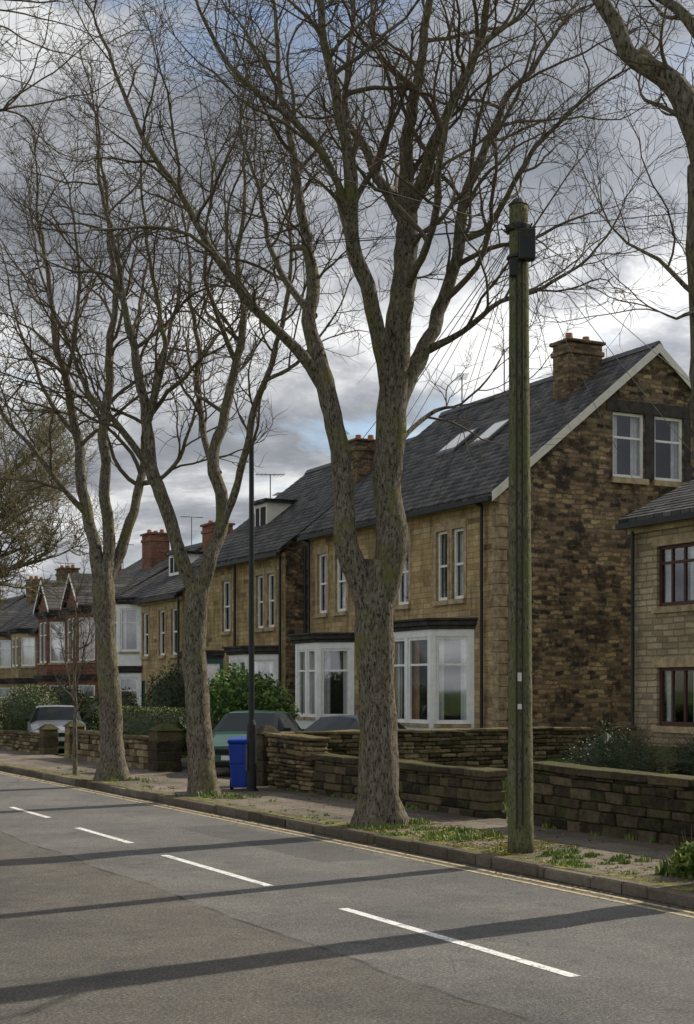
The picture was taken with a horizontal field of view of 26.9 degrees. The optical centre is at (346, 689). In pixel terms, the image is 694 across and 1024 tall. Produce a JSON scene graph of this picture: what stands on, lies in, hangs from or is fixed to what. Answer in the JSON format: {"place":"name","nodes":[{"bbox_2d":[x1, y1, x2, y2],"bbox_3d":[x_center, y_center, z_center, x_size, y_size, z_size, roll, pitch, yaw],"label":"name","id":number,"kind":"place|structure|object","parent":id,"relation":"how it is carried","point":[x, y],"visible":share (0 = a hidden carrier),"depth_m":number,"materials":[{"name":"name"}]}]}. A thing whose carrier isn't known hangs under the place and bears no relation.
{"place":"outdoors","nodes":[
{"label":"outdoors","id":0,"kind":"place"},
{"bbox_2d":[177,758,230,779],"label":"driveway","id":1,"kind":"structure","parent":0,"point":[223,773],"depth_m":33.73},
{"bbox_2d":[212,710,301,768],"bbox_3d":[-2.129,1.181,33.206,2.000,1.426,4.000,0,0,10],"label":"parked car","id":2,"kind":"object","parent":1,"relation":"on","point":[229,726],"visible":0.25,"depth_m":32.57,"materials":[{"name":"paint"}]},
{"bbox_2d":[6,725,680,819],"bbox_3d":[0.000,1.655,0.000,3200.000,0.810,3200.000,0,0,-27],"label":"ground","id":3,"kind":"structure","parent":0,"point":[61,750],"depth_m":30.98,"materials":[{"name":"green plant"}]},
{"bbox_2d":[0,631,37,698],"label":"stone bay","id":4,"kind":"object","parent":3,"relation":"on","point":[18,672],"visible":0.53,"depth_m":78.28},
{"bbox_2d":[0,728,39,753],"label":"stone wall","id":5,"kind":"structure","parent":3,"relation":"on","point":[23,740],"depth_m":44.64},
{"bbox_2d":[0,683,63,730],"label":"hedge","id":6,"kind":"object","parent":3,"relation":"on","point":[22,704],"visible":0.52,"depth_m":47.44,"materials":[{"name":"green plant"}]},
{"bbox_2d":[24,705,89,745],"bbox_3d":[-9.105,1.185,45.413,2.000,1.426,4.000,0,0,-15],"label":"parked car","id":7,"kind":"object","parent":3,"relation":"on","point":[59,716],"visible":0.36,"depth_m":44.68,"materials":[{"name":"paint"}]},
{"bbox_2d":[38,588,97,699],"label":"brick bay","id":8,"kind":"object","parent":3,"relation":"on","point":[46,669],"visible":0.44,"depth_m":73.16,"materials":[{"name":"paint"}]},
{"bbox_2d":[33,573,94,701],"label":"frames","id":9,"kind":"structure","parent":8,"relation":"attached to","point":[69,632],"depth_m":72.80,"materials":[{"name":"white paint"}]},
{"bbox_2d":[33,674,97,680],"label":"bay roof","id":10,"kind":"structure","parent":8,"relation":"attached to","point":[85,677],"depth_m":69.97,"materials":[{"name":"stone"}]},
{"bbox_2d":[80,619,93,698],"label":"curtains","id":11,"kind":"object","parent":8,"relation":"attached to","point":[91,653],"visible":0.21,"depth_m":68.95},
{"bbox_2d":[45,672,91,718],"bbox_3d":[-11.959,0.967,61.264,3.059,3.886,4.262,0,0,-6],"label":"shrub","id":12,"kind":"object","parent":3,"relation":"on","point":[65,697],"visible":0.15,"depth_m":60.56,"materials":[{"name":"green plant"}]},
{"bbox_2d":[79,680,138,729],"bbox_3d":[-8.786,1.082,54.066,3.186,2.879,3.394,0,0,7],"label":"shrub","id":13,"kind":"object","parent":3,"relation":"on","point":[91,709],"visible":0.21,"depth_m":53.38,"materials":[{"name":"green plant"}]},
{"bbox_2d":[70,730,148,768],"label":"stone wall","id":14,"kind":"structure","parent":3,"relation":"on","point":[136,750],"depth_m":35.76,"materials":[{"name":"stone"}]},
{"bbox_2d":[116,604,140,705],"bbox_3d":[-10.129,-0.725,64.431,0.900,6.250,3.400,0,0,-27],"label":"bay","id":15,"kind":"object","parent":3,"relation":"on","point":[129,660],"visible":0.16,"depth_m":63.24,"materials":[{"name":"white paint"}]},
{"bbox_2d":[119,597,181,659],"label":"sills","id":16,"kind":"structure","parent":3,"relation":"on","point":[151,603],"depth_m":61.16,"materials":[{"name":"stone"}]},
{"bbox_2d":[93,705,219,757],"bbox_3d":[-5.043,1.030,37.252,1.102,1.291,7.462,0,0,-27],"label":"hedge","id":17,"kind":"object","parent":3,"relation":"on","point":[139,720],"visible":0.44,"depth_m":36.18,"materials":[{"name":"green plant"}]},
{"bbox_2d":[133,591,182,701],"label":"front wall","id":18,"kind":"structure","parent":3,"relation":"on","point":[152,664],"depth_m":61.53,"materials":[{"name":"stone"}]},
{"bbox_2d":[115,557,176,705],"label":"frames","id":19,"kind":"structure","parent":18,"relation":"attached to","point":[146,634],"depth_m":62.99,"materials":[{"name":"white paint"}]},
{"bbox_2d":[122,558,177,697],"bbox_3d":[-7.957,-2.178,62.585,2.264,7.456,7.612,0,0,-27],"label":"interior","id":20,"kind":"object","parent":19,"relation":"attached to","point":[130,637],"visible":0.2,"depth_m":64.13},
{"bbox_2d":[141,602,176,705],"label":"lintels","id":21,"kind":"object","parent":18,"relation":"attached to","point":[159,607],"visible":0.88,"depth_m":61.26,"materials":[{"name":"stone"}]},
{"bbox_2d":[139,658,213,754],"bbox_3d":[-5.009,0.513,42.670,2.539,3.249,2.606,0,0,-27],"label":"shrub","id":22,"kind":"object","parent":3,"relation":"on","point":[168,689],"visible":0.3,"depth_m":42.01,"materials":[{"name":"green plant"}]},
{"bbox_2d":[175,590,185,651],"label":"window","id":23,"kind":"structure","parent":3,"relation":"on","point":[183,615],"depth_m":58.72,"materials":[{"name":"stone"}]},
{"bbox_2d":[115,550,203,603],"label":"roof","id":24,"kind":"structure","parent":23,"relation":"on","point":[163,583],"depth_m":63.22,"materials":[{"name":"stone"}]},
{"bbox_2d":[200,522,234,550],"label":"red chimney","id":25,"kind":"object","parent":24,"relation":"on","point":[207,531],"visible":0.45,"depth_m":66.89,"materials":[{"name":"brick"}]},
{"bbox_2d":[183,658,304,729],"bbox_3d":[-2.839,0.682,37.852,3.236,3.187,3.168,0,0,29],"label":"laurel bush","id":26,"kind":"object","parent":3,"relation":"on","point":[229,694],"visible":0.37,"depth_m":37.17,"materials":[{"name":"green plant"}]},
{"bbox_2d":[206,548,284,705],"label":"front wall","id":27,"kind":"structure","parent":3,"relation":"on","point":[215,640],"depth_m":53.22,"materials":[{"name":"stone"}]},
{"bbox_2d":[207,508,273,683],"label":"frames","id":28,"kind":"structure","parent":27,"relation":"attached to","point":[259,606],"depth_m":52.09,"materials":[{"name":"white paint"}]},
{"bbox_2d":[227,506,269,685],"bbox_3d":[-3.668,-2.875,54.093,2.096,8.250,7.700,0,0,-27],"label":"interior","id":29,"kind":"object","parent":28,"relation":"attached to","point":[264,667],"visible":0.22,"depth_m":55.41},
{"bbox_2d":[206,566,275,632],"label":"lintels","id":30,"kind":"object","parent":27,"relation":"attached to","point":[265,571],"visible":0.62,"depth_m":51.87,"materials":[{"name":"stone"}]},
{"bbox_2d":[206,552,284,636],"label":"sills","id":31,"kind":"structure","parent":27,"relation":"attached to","point":[282,554],"depth_m":51.63,"materials":[{"name":"stone"}]},
{"bbox_2d":[229,654,277,685],"bbox_3d":[-3.479,0.375,51.546,0.900,3.450,3.000,0,0,-27],"label":"bay","id":32,"kind":"object","parent":3,"relation":"on","point":[245,657],"visible":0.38,"depth_m":50.55,"materials":[{"name":"white paint"}]},
{"bbox_2d":[176,645,277,658],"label":"bay roof","id":33,"kind":"structure","parent":32,"relation":"on","point":[244,649],"depth_m":50.87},
{"bbox_2d":[233,548,306,695],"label":"downpipes","id":34,"kind":"object","parent":3,"relation":"on","point":[279,603],"visible":0.34,"depth_m":50.07,"materials":[{"name":"black paint"}]},
{"bbox_2d":[261,535,307,719],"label":"gable wall","id":35,"kind":"structure","parent":3,"relation":"on","point":[294,586],"depth_m":50.02,"materials":[{"name":"stone"}]},
{"bbox_2d":[191,443,407,568],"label":"roof","id":36,"kind":"structure","parent":35,"relation":"on","point":[299,494],"depth_m":54.21,"materials":[{"name":"stone"}]},
{"bbox_2d":[255,502,291,526],"bbox_3d":[-2.509,-6.575,56.098,1.800,1.150,1.200,0,0,-27],"label":"dormer","id":37,"kind":"object","parent":36,"relation":"on","point":[273,510],"visible":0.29,"depth_m":55.31,"materials":[{"name":"beige paint"}]},
{"bbox_2d":[348,438,374,483],"bbox_3d":[0.630,-7.970,51.979,1.160,1.940,0.860,0,0,-27],"label":"chimney","id":38,"kind":"object","parent":36,"relation":"on","point":[361,470],"visible":0.44,"depth_m":51.58,"materials":[{"name":"stone"}]},
{"bbox_2d":[264,733,330,792],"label":"dry stone wall","id":39,"kind":"structure","parent":3,"relation":"on","point":[292,764],"depth_m":27.08,"materials":[{"name":"stone"}]},
{"bbox_2d":[302,715,405,734],"bbox_3d":[-0.050,1.285,35.975,2.000,1.326,4.000,0,0,42],"label":"parked car","id":40,"kind":"object","parent":3,"relation":"on","point":[338,722],"visible":0.08,"depth_m":35.54,"materials":[{"name":"paint"}]},
{"bbox_2d":[295,629,473,729],"bbox_3d":[0.719,0.000,43.359,0.950,3.500,10.000,0,0,-27],"label":"bay","id":41,"kind":"object","parent":3,"relation":"on","point":[430,634],"visible":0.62,"depth_m":40.46,"materials":[{"name":"white paint"}]},
{"bbox_2d":[288,617,477,643],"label":"bay roof","id":42,"kind":"structure","parent":41,"relation":"on","point":[431,623],"depth_m":40.22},
{"bbox_2d":[393,640,418,718],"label":"curtains","id":43,"kind":"object","parent":41,"relation":"attached to","point":[415,680],"visible":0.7,"depth_m":40.50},
{"bbox_2d":[303,503,482,727],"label":"downpipes","id":44,"kind":"object","parent":3,"relation":"on","point":[481,612],"visible":0.47,"depth_m":38.56,"materials":[{"name":"black paint"}]},
{"bbox_2d":[310,503,498,727],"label":"front wall","id":45,"kind":"structure","parent":3,"relation":"on","point":[421,566],"depth_m":41.09,"materials":[{"name":"stone"}]},
{"bbox_2d":[315,518,466,613],"bbox_3d":[1.125,-1.795,43.636,0.072,5.790,9.340,0,0,-27],"label":"window surround","id":46,"kind":"object","parent":45,"relation":"attached to","point":[448,526],"visible":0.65,"depth_m":40.95,"materials":[{"name":"stone"}]},
{"bbox_2d":[310,753,507,818],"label":"stone wall","id":47,"kind":"structure","parent":3,"relation":"on","point":[476,792],"depth_m":22.52,"materials":[{"name":"stone"}]},
{"bbox_2d":[281,726,635,768],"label":"dry stone wall","id":48,"kind":"structure","parent":3,"relation":"on","point":[477,747],"depth_m":30.70,"materials":[{"name":"stone"}]},
{"bbox_2d":[295,476,687,726],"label":"sills","id":49,"kind":"structure","parent":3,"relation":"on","point":[639,481],"depth_m":40.37,"materials":[{"name":"stone"}]},
{"bbox_2d":[323,354,693,731],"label":"gable wall","id":50,"kind":"structure","parent":3,"relation":"on","point":[582,504],"depth_m":39.38,"materials":[{"name":"stone"}]},
{"bbox_2d":[298,412,681,723],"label":"frames","id":51,"kind":"structure","parent":50,"relation":"attached to","point":[398,641],"depth_m":40.80,"materials":[{"name":"white paint"}]},
{"bbox_2d":[330,416,670,719],"bbox_3d":[2.993,-3.320,42.892,11.709,9.060,5.363,0,0,34],"label":"interior","id":52,"kind":"object","parent":51,"relation":"attached to","point":[452,646],"visible":0.08,"depth_m":41.36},
{"bbox_2d":[300,347,690,536],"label":"roof","id":53,"kind":"structure","parent":50,"relation":"on","point":[462,481],"depth_m":42.45,"materials":[{"name":"stone"}]},
{"bbox_2d":[297,496,491,540],"bbox_3d":[1.064,-5.002,42.941,0.120,0.120,11.620,0,0,-27],"label":"gutter","id":54,"kind":"object","parent":53,"relation":"attached to","point":[432,510],"visible":0.71,"depth_m":40.61,"materials":[{"name":"black paint"}]},
{"bbox_2d":[435,418,508,456],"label":"rooflights","id":55,"kind":"object","parent":53,"relation":"on","point":[472,444],"visible":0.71,"depth_m":44.45,"materials":[{"name":"grey metal"}]},
{"bbox_2d":[440,419,508,450],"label":"skylight panes","id":56,"kind":"object","parent":55,"relation":"on","point":[492,429],"visible":0.86,"depth_m":43.80,"materials":[{"name":"white glass"}]},
{"bbox_2d":[438,341,662,416],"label":"ridge tiles","id":57,"kind":"object","parent":53,"relation":"on","point":[611,358],"visible":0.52,"depth_m":44.79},
{"bbox_2d":[549,337,605,400],"bbox_3d":[6.705,-8.945,42.172,1.360,2.290,0.960,0,0,-27],"label":"chimney","id":58,"kind":"object","parent":53,"relation":"on","point":[584,352],"visible":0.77,"depth_m":41.80,"materials":[{"name":"stone"}]},
{"bbox_2d":[492,343,690,500],"bbox_3d":[8.687,-7.276,40.293,11.040,4.708,0.032,0,0,-27],"label":"bargeboard","id":59,"kind":"object","parent":53,"relation":"attached to","point":[591,407],"visible":1,"depth_m":39.34,"materials":[{"name":"beige paint"}]},
{"bbox_2d":[490,493,508,727],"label":"quoins","id":60,"kind":"object","parent":50,"relation":"attached to","point":[498,672],"visible":0.88,"depth_m":38.12,"materials":[{"name":"stone"}]},
{"bbox_2d":[606,398,690,481],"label":"dark lintels","id":61,"kind":"object","parent":50,"relation":"attached to","point":[649,411],"visible":0.86,"depth_m":40.38,"materials":[{"name":"stone"}]},
{"bbox_2d":[533,761,693,845],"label":"stone wall","id":62,"kind":"structure","parent":3,"relation":"on","point":[643,806],"depth_m":18.52,"materials":[{"name":"stone"}]},
{"bbox_2d":[557,704,690,773],"bbox_3d":[4.454,1.249,23.861,2.270,2.025,2.087,0,0,-27],"label":"shrub","id":63,"kind":"object","parent":3,"relation":"on","point":[607,750],"visible":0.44,"depth_m":23.57,"materials":[{"name":"green plant"}]},
{"bbox_2d":[631,531,634,737],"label":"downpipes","id":64,"kind":"object","parent":3,"relation":"on","point":[632,625],"visible":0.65,"depth_m":32.91,"materials":[{"name":"black paint"}]},
{"bbox_2d":[635,518,693,746],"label":"front wall","id":65,"kind":"structure","parent":3,"relation":"on","point":[662,635],"depth_m":32.51,"materials":[{"name":"stone"}]},
{"bbox_2d":[618,480,693,523],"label":"roof","id":66,"kind":"structure","parent":65,"relation":"on","point":[678,500],"depth_m":32.57,"materials":[{"name":"stone"}]},
{"bbox_2d":[615,512,693,529],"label":"gutter","id":67,"kind":"object","parent":66,"relation":"attached to","point":[660,520],"visible":1,"depth_m":31.82,"materials":[{"name":"black paint"}]},
{"bbox_2d":[627,519,693,733],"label":"sills","id":68,"kind":"structure","parent":65,"relation":"attached to","point":[667,609],"depth_m":31.88,"materials":[{"name":"stone"}]},
{"bbox_2d":[652,531,693,667],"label":"lintels","id":69,"kind":"object","parent":65,"relation":"attached to","point":[686,537],"visible":1,"depth_m":31.85,"materials":[{"name":"stone"}]},
{"bbox_2d":[660,542,693,726],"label":"brown frames","id":70,"kind":"structure","parent":65,"relation":"attached to","point":[673,562],"depth_m":32.03,"materials":[{"name":"wood"}]},
{"bbox_2d":[664,548,679,721],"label":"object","id":71,"kind":"structure","parent":70,"relation":"in","point":[677,673],"depth_m":33.78,"materials":[{"name":"stone"}]},
{"bbox_2d":[666,546,693,721],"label":"nets","id":72,"kind":"object","parent":71,"relation":"attached to","point":[668,673],"visible":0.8,"depth_m":32.38},
{"bbox_2d":[680,547,692,721],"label":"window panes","id":73,"kind":"object","parent":70,"relation":"in","point":[690,696],"depth_m":32.94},
{"bbox_2d":[655,727,693,775],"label":"shrub","id":74,"kind":"object","parent":3,"relation":"on","point":[688,763],"visible":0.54,"depth_m":24.93,"materials":[{"name":"green plant"}]},
{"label":"front wall","id":75,"kind":"object","parent":3,"relation":"on","visible":0},
{"bbox_2d":[45,623,63,660],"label":"nets","id":76,"kind":"object","parent":75,"relation":"attached to","point":[57,654],"visible":0.23,"depth_m":73.42},
{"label":"front wall","id":77,"kind":"object","parent":3,"relation":"on","visible":0},
{"bbox_2d":[0,639,33,706],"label":"nets","id":78,"kind":"object","parent":77,"relation":"attached to","point":[5,656],"visible":0.29,"depth_m":82.77},
{"bbox_2d":[0,637,34,697],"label":"frames","id":79,"kind":"structure","parent":77,"relation":"attached to","point":[22,646],"depth_m":78.90,"materials":[{"name":"white paint"}]},
{"bbox_2d":[0,770,693,1023],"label":"road","id":80,"kind":"structure","parent":0,"point":[96,929],"depth_m":11.91,"materials":[{"name":"asphalt"}]},
{"bbox_2d":[9,807,579,976],"bbox_3d":[-5.622,1.997,24.671,0.356,0.002,56.007,0,0,-26],"label":"road centre line","id":81,"kind":"object","parent":80,"relation":"on","point":[506,956],"visible":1,"depth_m":12.29,"materials":[{"name":"white paint"}]},
{"bbox_2d":[0,764,693,908],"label":"kerb","id":82,"kind":"structure","parent":80,"relation":"on","point":[631,888],"depth_m":17.63,"materials":[{"name":"concrete"}]},
{"bbox_2d":[0,771,693,917],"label":"yellow line","id":83,"kind":"object","parent":80,"relation":"on","point":[401,856],"depth_m":17.07,"materials":[{"name":"paint"}]},
{"bbox_2d":[0,748,693,892],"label":"pavement","id":84,"kind":"structure","parent":0,"point":[52,763],"depth_m":21.55,"materials":[{"name":"concrete"}]},
{"bbox_2d":[38,724,59,754],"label":"gate pier","id":85,"kind":"structure","parent":84,"relation":"on","point":[48,739],"depth_m":42.23,"materials":[{"name":"stone"}]},
{"bbox_2d":[0,348,127,611],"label":"bare tree","id":86,"kind":"object","parent":84,"relation":"on","point":[13,516],"visible":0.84,"depth_m":48.41,"materials":[{"name":"brown plant"}]},
{"bbox_2d":[62,721,86,757],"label":"gate pier","id":87,"kind":"structure","parent":84,"relation":"on","point":[68,741],"depth_m":39.93,"materials":[{"name":"stone"}]},
{"bbox_2d":[33,548,122,774],"bbox_3d":[-5.964,-0.620,32.034,2.097,5.178,1.966,0,0,-14],"label":"young tree","id":88,"kind":"object","parent":84,"relation":"on","point":[73,694],"visible":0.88,"depth_m":32.20,"materials":[{"name":"brown plant"}]},
{"bbox_2d":[0,0,304,780],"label":"bare tree","id":89,"kind":"object","parent":84,"relation":"on","point":[105,567],"visible":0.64,"depth_m":30.16,"materials":[{"name":"brown plant"}]},
{"bbox_2d":[147,723,183,771],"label":"gate pier","id":90,"kind":"structure","parent":84,"relation":"on","point":[164,748],"depth_m":33.47,"materials":[{"name":"stone"}]},
{"bbox_2d":[0,0,455,795],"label":"bare tree","id":91,"kind":"object","parent":84,"relation":"on","point":[202,776],"visible":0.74,"depth_m":25.45,"materials":[{"name":"brown plant"}]},
{"bbox_2d":[227,737,247,788],"bbox_3d":[-2.002,1.385,27.241,0.438,0.988,0.601,0,0,3],"label":"wheelie bin","id":92,"kind":"object","parent":84,"relation":"on","point":[236,745],"visible":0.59,"depth_m":27.00,"materials":[{"name":"blue plastic"}]},
{"bbox_2d":[245,445,257,790],"bbox_3d":[-1.777,-1.440,26.991,0.258,6.680,0.259,0,0,-27],"label":"lamp post","id":93,"kind":"object","parent":84,"relation":"on","point":[250,766],"visible":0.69,"depth_m":26.95,"materials":[{"name":"metal"}]},
{"bbox_2d":[256,726,280,785],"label":"gate pier","id":94,"kind":"structure","parent":84,"relation":"on","point":[262,757],"depth_m":28.38,"materials":[{"name":"stone"}]},
{"bbox_2d":[0,0,693,827],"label":"bare tree","id":95,"kind":"object","parent":84,"relation":"on","point":[374,584],"visible":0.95,"depth_m":19.96,"materials":[{"name":"brown plant"}]},
{"bbox_2d":[15,768,692,916],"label":"leaf litter","id":96,"kind":"object","parent":84,"relation":"on","point":[559,885],"visible":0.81,"depth_m":19.40,"materials":[{"name":"brown plant"}]},
{"bbox_2d":[42,767,688,882],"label":"grass tufts","id":97,"kind":"object","parent":84,"relation":"on","point":[620,858],"visible":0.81,"depth_m":18.74,"materials":[{"name":"plant"}]},
{"bbox_2d":[340,821,693,888],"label":"moss","id":98,"kind":"object","parent":84,"relation":"on","point":[504,851],"visible":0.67,"depth_m":17.63,"materials":[{"name":"plant"}]},
{"bbox_2d":[501,198,535,853],"bbox_3d":[1.983,-1.880,16.767,0.406,7.601,0.413,0,0,9],"label":"telegraph pole","id":99,"kind":"object","parent":84,"relation":"on","point":[522,254],"visible":0.97,"depth_m":16.67,"materials":[{"name":"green wood"}]},
{"bbox_2d":[0,75,693,564],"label":"overhead wires","id":100,"kind":"object","parent":99,"relation":"attached to","point":[506,247],"visible":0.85,"depth_m":18.88,"materials":[{"name":"black paint"}]},
{"bbox_2d":[453,0,693,437],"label":"bare tree","id":101,"kind":"object","parent":84,"relation":"on","point":[676,87],"visible":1,"depth_m":13.99,"materials":[{"name":"brown plant"}]},
{"bbox_2d":[666,824,693,878],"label":"garden plant","id":102,"kind":"object","parent":84,"relation":"on","point":[682,856],"visible":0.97,"depth_m":14.48,"materials":[{"name":"green plant"}]},
{"bbox_2d":[0,0,693,598],"label":"sky","id":103,"kind":"structure","parent":0,"point":[304,446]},
{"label":"pavement","id":104,"kind":"structure","parent":0,"visible":0},
{"bbox_2d":[0,0,182,209],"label":"bare tree","id":105,"kind":"object","parent":104,"relation":"on","point":[6,107],"visible":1,"depth_m":13.04,"materials":[{"name":"brown plant"}]},
{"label":"glass","id":106,"kind":"object","parent":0,"visible":0},
{"bbox_2d":[303,415,677,719],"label":"nets","id":107,"kind":"object","parent":106,"relation":"in","point":[634,448],"visible":0.47,"depth_m":41.01},
{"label":"gable wall","id":108,"kind":"object","parent":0,"visible":0},
{"bbox_2d":[34,545,201,618],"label":"roof","id":109,"kind":"structure","parent":108,"relation":"on","point":[131,576],"depth_m":70.59,"materials":[{"name":"stone"}]},
{"bbox_2d":[140,532,169,569],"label":"red chimney","id":110,"kind":"object","parent":109,"relation":"on","point":[155,547],"visible":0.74,"depth_m":72.68,"materials":[{"name":"brick"}]},
{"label":"gable wall","id":111,"kind":"object","parent":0,"visible":0},
{"bbox_2d":[0,609,37,636],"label":"roof","id":112,"kind":"structure","parent":111,"relation":"on","point":[27,623],"depth_m":82.40,"materials":[{"name":"stone"}]},
{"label":"gable wall","id":113,"kind":"object","parent":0,"visible":0},
{"bbox_2d":[0,597,34,629],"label":"roof","id":114,"kind":"structure","parent":113,"relation":"on","point":[17,610],"depth_m":90.10,"materials":[{"name":"stone"}]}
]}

